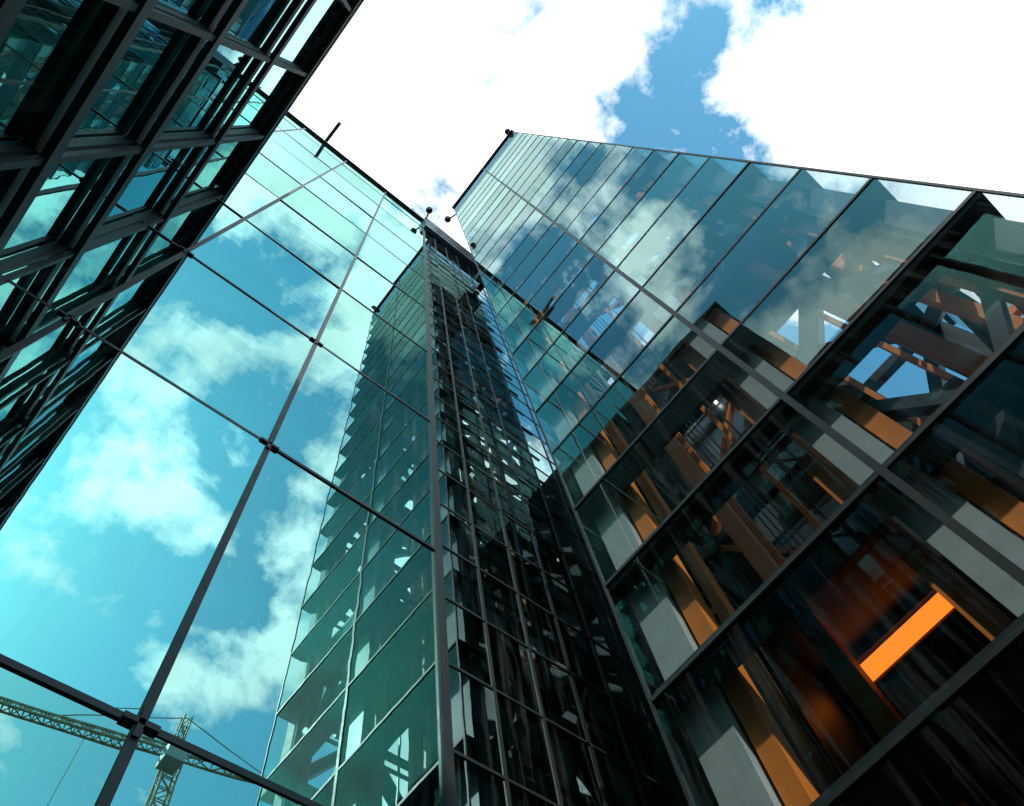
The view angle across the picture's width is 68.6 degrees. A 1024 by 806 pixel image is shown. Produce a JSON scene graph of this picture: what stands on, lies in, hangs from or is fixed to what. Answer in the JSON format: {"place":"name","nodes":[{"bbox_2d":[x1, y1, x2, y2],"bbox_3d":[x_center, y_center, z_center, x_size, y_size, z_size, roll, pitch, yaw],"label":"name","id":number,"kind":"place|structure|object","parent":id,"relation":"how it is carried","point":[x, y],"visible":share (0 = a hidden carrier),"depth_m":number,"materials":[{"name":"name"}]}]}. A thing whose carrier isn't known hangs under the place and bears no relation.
{"place":"outdoors","nodes":[
{"label":"outdoors","id":0,"kind":"place"},
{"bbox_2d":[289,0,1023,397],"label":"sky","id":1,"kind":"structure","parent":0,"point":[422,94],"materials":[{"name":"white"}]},
{"bbox_2d":[506,166,1023,805],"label":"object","id":2,"kind":"object","parent":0,"point":[884,718],"visible":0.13,"depth_m":11.70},
{"bbox_2d":[550,199,1023,554],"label":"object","id":3,"kind":"object","parent":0,"point":[995,441],"visible":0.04,"depth_m":13.30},
{"bbox_2d":[624,330,1023,703],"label":"building","id":4,"kind":"structure","parent":0,"point":[820,498],"depth_m":19.36,"materials":[{"name":"glass"}]},
{"label":"ground","id":5,"kind":"structure","parent":0,"visible":0},
{"bbox_2d":[0,0,363,283],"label":"frame","id":6,"kind":"object","parent":5,"relation":"on","point":[41,154],"visible":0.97,"depth_m":12.80,"materials":[{"name":"black metal"}]},
{"bbox_2d":[0,0,346,265],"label":"glass","id":7,"kind":"object","parent":6,"relation":"attached to","point":[44,44],"visible":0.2,"depth_m":12.15,"materials":[{"name":"teal glass"}]},
{"bbox_2d":[0,111,456,805],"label":"mullions","id":8,"kind":"object","parent":5,"relation":"on","point":[140,721],"visible":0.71,"depth_m":11.22,"materials":[{"name":"black metal"}]},
{"bbox_2d":[0,114,442,805],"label":"glass","id":9,"kind":"object","parent":8,"relation":"attached to","point":[306,662],"visible":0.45,"depth_m":10.34,"materials":[{"name":"teal glass"}]},
{"bbox_2d":[325,122,340,141],"bbox_3d":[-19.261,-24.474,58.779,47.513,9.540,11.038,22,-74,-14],"label":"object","id":10,"kind":"object","parent":8,"relation":"on","point":[332,132],"visible":0.09,"depth_m":59.14,"materials":[{"name":"black metal"}]},
{"bbox_2d":[423,217,712,805],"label":"window frame","id":11,"kind":"object","parent":5,"relation":"on","point":[447,240],"visible":0.19,"depth_m":16.08,"materials":[{"name":"black metal"}]},
{"bbox_2d":[426,207,432,217],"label":"security camera","id":12,"kind":"object","parent":11,"relation":"attached to","point":[429,210],"visible":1,"depth_m":58.29,"materials":[{"name":"black"}]},
{"bbox_2d":[474,272,484,291],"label":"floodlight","id":13,"kind":"object","parent":11,"relation":"attached to","point":[480,286],"visible":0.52,"depth_m":47.35,"materials":[{"name":"black metal"}]},
{"bbox_2d":[425,230,718,805],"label":"dark glass","id":14,"kind":"object","parent":11,"relation":"attached to","point":[476,738],"visible":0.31,"depth_m":14.68,"materials":[{"name":"glass"}]},
{"bbox_2d":[598,366,610,384],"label":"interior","id":15,"kind":"object","parent":5,"relation":"on","point":[605,374],"depth_m":64.55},
{"bbox_2d":[452,129,1023,805],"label":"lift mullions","id":16,"kind":"object","parent":5,"relation":"on","point":[938,705],"visible":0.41,"depth_m":11.87,"materials":[{"name":"black metal"}]},
{"bbox_2d":[445,214,455,222],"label":"security camera","id":17,"kind":"object","parent":16,"relation":"attached to","point":[448,219],"visible":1,"depth_m":62.05,"materials":[{"name":"black"}]},
{"bbox_2d":[514,233,578,301],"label":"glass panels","id":18,"kind":"object","parent":16,"relation":"on","point":[563,256],"visible":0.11,"depth_m":34.25,"materials":[{"name":"glass"}]},
{"bbox_2d":[454,132,826,547],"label":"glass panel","id":19,"kind":"object","parent":16,"relation":"attached to","point":[589,148],"visible":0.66,"depth_m":41.47,"materials":[{"name":"glass"}]},
{"bbox_2d":[650,207,796,313],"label":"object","id":20,"kind":"object","parent":16,"relation":"on","point":[744,289],"visible":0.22,"depth_m":18.97,"materials":[{"name":"glass"}]},
{"bbox_2d":[488,146,1023,805],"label":"glass","id":21,"kind":"object","parent":16,"relation":"attached to","point":[694,698],"visible":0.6,"depth_m":12.34,"materials":[{"name":"glass"}]},
{"bbox_2d":[755,515,1023,805],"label":"window pane","id":22,"kind":"structure","parent":16,"relation":"attached to","point":[910,639],"depth_m":10.22,"materials":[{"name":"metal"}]}
]}

